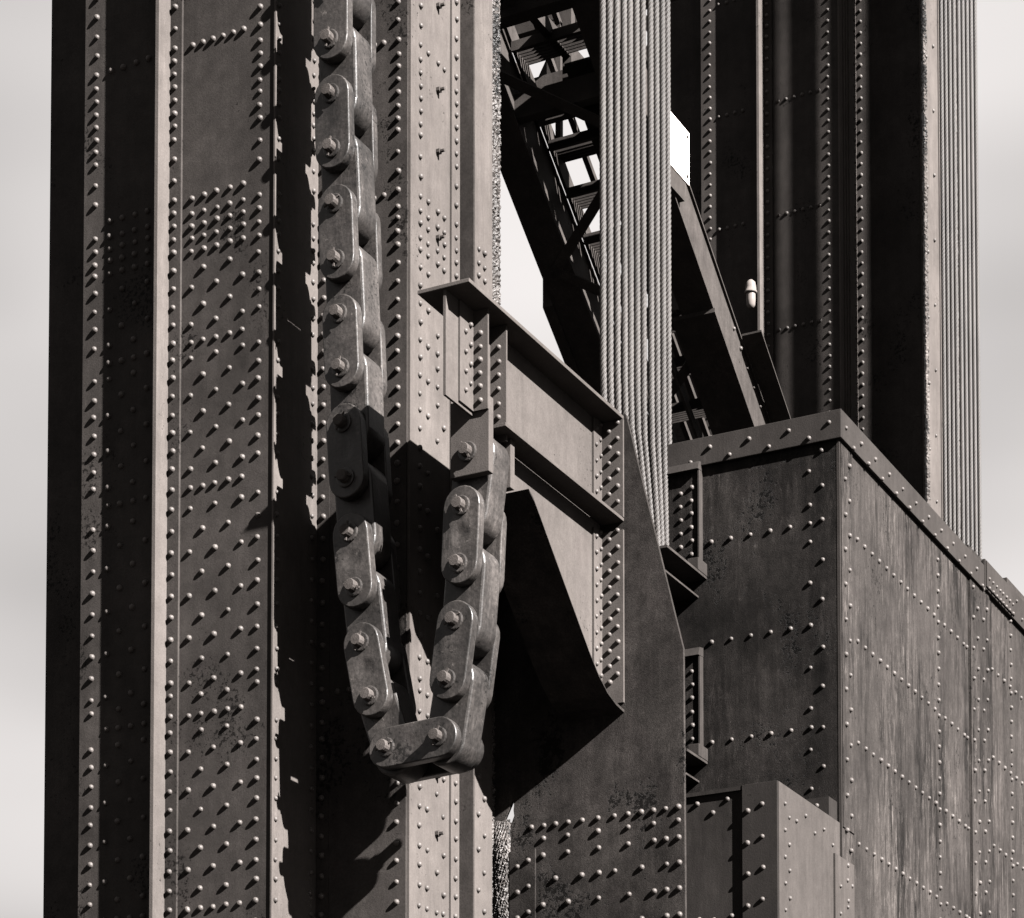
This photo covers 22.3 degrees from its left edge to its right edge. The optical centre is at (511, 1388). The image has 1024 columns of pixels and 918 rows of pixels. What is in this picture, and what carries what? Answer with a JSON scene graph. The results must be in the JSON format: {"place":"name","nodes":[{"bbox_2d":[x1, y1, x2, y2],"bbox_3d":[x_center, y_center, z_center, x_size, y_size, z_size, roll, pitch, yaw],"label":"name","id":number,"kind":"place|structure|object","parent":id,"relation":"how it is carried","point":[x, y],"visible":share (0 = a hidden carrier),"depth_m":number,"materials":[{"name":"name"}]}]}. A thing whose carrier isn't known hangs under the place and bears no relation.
{"place":"outdoors","nodes":[
{"label":"outdoors","id":0,"kind":"place"},
{"bbox_2d":[43,0,318,917],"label":"steel column","id":1,"kind":"structure","parent":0,"point":[181,562],"depth_m":15.32,"materials":[{"name":"metal"}]},
{"bbox_2d":[0,0,1023,917],"label":"sky","id":2,"kind":"structure","parent":0,"point":[25,25],"materials":[{"name":"white"}]},
{"bbox_2d":[670,0,858,441],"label":"steel column","id":3,"kind":"structure","parent":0,"point":[763,102],"depth_m":24.02,"materials":[{"name":"metal"}]},
{"bbox_2d":[745,279,757,308],"bbox_3d":[2.229,-10.092,23.965,0.116,0.270,0.227,-2,-3,27],"label":"bulkhead lamp","id":4,"kind":"object","parent":3,"relation":"attached to","point":[751,293],"visible":1,"depth_m":23.88,"materials":[{"name":"glass"}]},
{"bbox_2d":[856,0,960,538],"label":"steel column","id":5,"kind":"structure","parent":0,"point":[899,248],"depth_m":24.03,"materials":[{"name":"metal"}]},
{"bbox_3d":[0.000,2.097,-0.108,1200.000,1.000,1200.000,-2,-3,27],"label":"ground","id":6,"kind":"structure","parent":0,"visible":0},
{"bbox_2d":[316,0,500,917],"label":"steel column","id":7,"kind":"structure","parent":6,"relation":"on","point":[387,846],"depth_m":15.34,"materials":[{"name":"metal"}]},
{"bbox_2d":[418,278,686,917],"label":"hanging bracket","id":8,"kind":"object","parent":7,"relation":"attached to","point":[590,749],"visible":0.99,"depth_m":15.56,"materials":[{"name":"metal"}]},
{"bbox_2d":[314,0,508,783],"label":"lift chain","id":9,"kind":"object","parent":8,"relation":"hanging from","point":[406,746],"visible":1,"depth_m":14.67,"materials":[{"name":"metal"}]},
{"bbox_2d":[499,0,790,448],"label":"slanting brace","id":10,"kind":"object","parent":7,"relation":"attached to","point":[729,384],"visible":0.36,"depth_m":19.02,"materials":[{"name":"paint"}]},
{"bbox_2d":[501,0,676,126],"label":"landing platform","id":11,"kind":"structure","parent":10,"relation":"attached to","point":[582,91],"depth_m":18.24,"materials":[{"name":"paint"}]},
{"bbox_2d":[504,12,710,440],"bbox_3d":[1.322,-8.193,19.988,0.709,4.618,4.900,-2,-3,27],"label":"access stair","id":12,"kind":"object","parent":10,"relation":"attached to","point":[537,47],"visible":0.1,"depth_m":18.80,"materials":[{"name":"metal"}]},
{"bbox_2d":[670,111,688,202],"bbox_3d":[1.137,-8.729,18.332,0.061,0.525,0.485,-2,-3,27],"label":"sign plate","id":13,"kind":"object","parent":10,"relation":"attached to","point":[679,155],"visible":0.5,"depth_m":18.39,"materials":[{"name":"white metal"}]},
{"bbox_2d":[686,780,854,917],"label":"casing","id":14,"kind":"object","parent":6,"relation":"on","point":[769,849],"visible":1,"depth_m":15.46,"materials":[{"name":"paint"}]},
{"bbox_2d":[648,409,1023,917],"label":"counterweight box","id":15,"kind":"object","parent":6,"relation":"on","point":[848,603],"visible":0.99,"depth_m":16.75,"materials":[{"name":"paint"}]},
{"bbox_2d":[599,0,607,400],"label":"wire rope","id":16,"kind":"object","parent":15,"relation":"attached to","point":[602,174],"visible":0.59,"depth_m":16.07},
{"bbox_2d":[606,0,613,406],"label":"wire rope","id":17,"kind":"object","parent":15,"relation":"attached to","point":[609,178],"visible":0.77,"depth_m":16.16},
{"bbox_2d":[613,0,621,412],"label":"wire rope","id":18,"kind":"object","parent":15,"relation":"attached to","point":[617,237],"visible":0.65,"depth_m":16.24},
{"bbox_2d":[620,0,628,419],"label":"wire rope","id":19,"kind":"object","parent":15,"relation":"attached to","point":[624,261],"visible":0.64,"depth_m":16.33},
{"bbox_2d":[627,0,638,460],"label":"wire rope","id":20,"kind":"object","parent":15,"relation":"attached to","point":[630,198],"visible":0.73,"depth_m":16.42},
{"bbox_2d":[633,0,647,497],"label":"wire rope","id":21,"kind":"object","parent":15,"relation":"attached to","point":[636,187],"visible":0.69,"depth_m":16.51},
{"bbox_2d":[639,0,654,525],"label":"wire rope","id":22,"kind":"object","parent":15,"relation":"attached to","point":[643,261],"visible":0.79,"depth_m":16.60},
{"bbox_2d":[647,0,660,545],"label":"wire rope","id":23,"kind":"object","parent":15,"relation":"attached to","point":[650,217],"visible":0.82,"depth_m":16.68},
{"bbox_2d":[653,0,664,545],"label":"wire rope","id":24,"kind":"object","parent":15,"relation":"attached to","point":[656,98],"visible":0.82,"depth_m":16.79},
{"bbox_2d":[659,0,668,544],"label":"wire rope","id":25,"kind":"object","parent":15,"relation":"attached to","point":[663,278],"visible":0.81,"depth_m":16.87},
{"bbox_2d":[665,0,671,444],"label":"wire rope","id":26,"kind":"object","parent":15,"relation":"attached to","point":[668,220],"visible":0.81,"depth_m":16.96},
{"bbox_2d":[939,0,947,523],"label":"wire rope","id":27,"kind":"object","parent":15,"relation":"attached to","point":[943,294],"visible":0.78,"depth_m":21.16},
{"bbox_2d":[943,0,951,528],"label":"wire rope","id":28,"kind":"object","parent":15,"relation":"attached to","point":[947,300],"visible":0.77,"depth_m":21.26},
{"bbox_2d":[947,0,955,533],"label":"wire rope","id":29,"kind":"object","parent":15,"relation":"attached to","point":[951,276],"visible":0.8,"depth_m":21.36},
{"bbox_2d":[951,0,959,537],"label":"wire rope","id":30,"kind":"object","parent":15,"relation":"attached to","point":[955,252],"visible":0.77,"depth_m":21.46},
{"bbox_2d":[956,0,964,543],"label":"wire rope","id":31,"kind":"object","parent":15,"relation":"attached to","point":[960,284],"visible":0.79,"depth_m":21.58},
{"bbox_2d":[960,0,968,544],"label":"wire rope","id":32,"kind":"object","parent":15,"relation":"attached to","point":[964,256],"visible":0.81,"depth_m":21.68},
{"bbox_2d":[964,0,973,548],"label":"wire rope","id":33,"kind":"object","parent":15,"relation":"attached to","point":[969,321],"visible":0.81,"depth_m":21.79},
{"bbox_2d":[969,0,977,554],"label":"wire rope","id":34,"kind":"object","parent":15,"relation":"attached to","point":[973,317],"visible":0.9,"depth_m":21.90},
{"bbox_2d":[973,0,981,558],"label":"wire rope","id":35,"kind":"object","parent":15,"relation":"attached to","point":[977,294],"visible":0.77,"depth_m":22.00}
]}

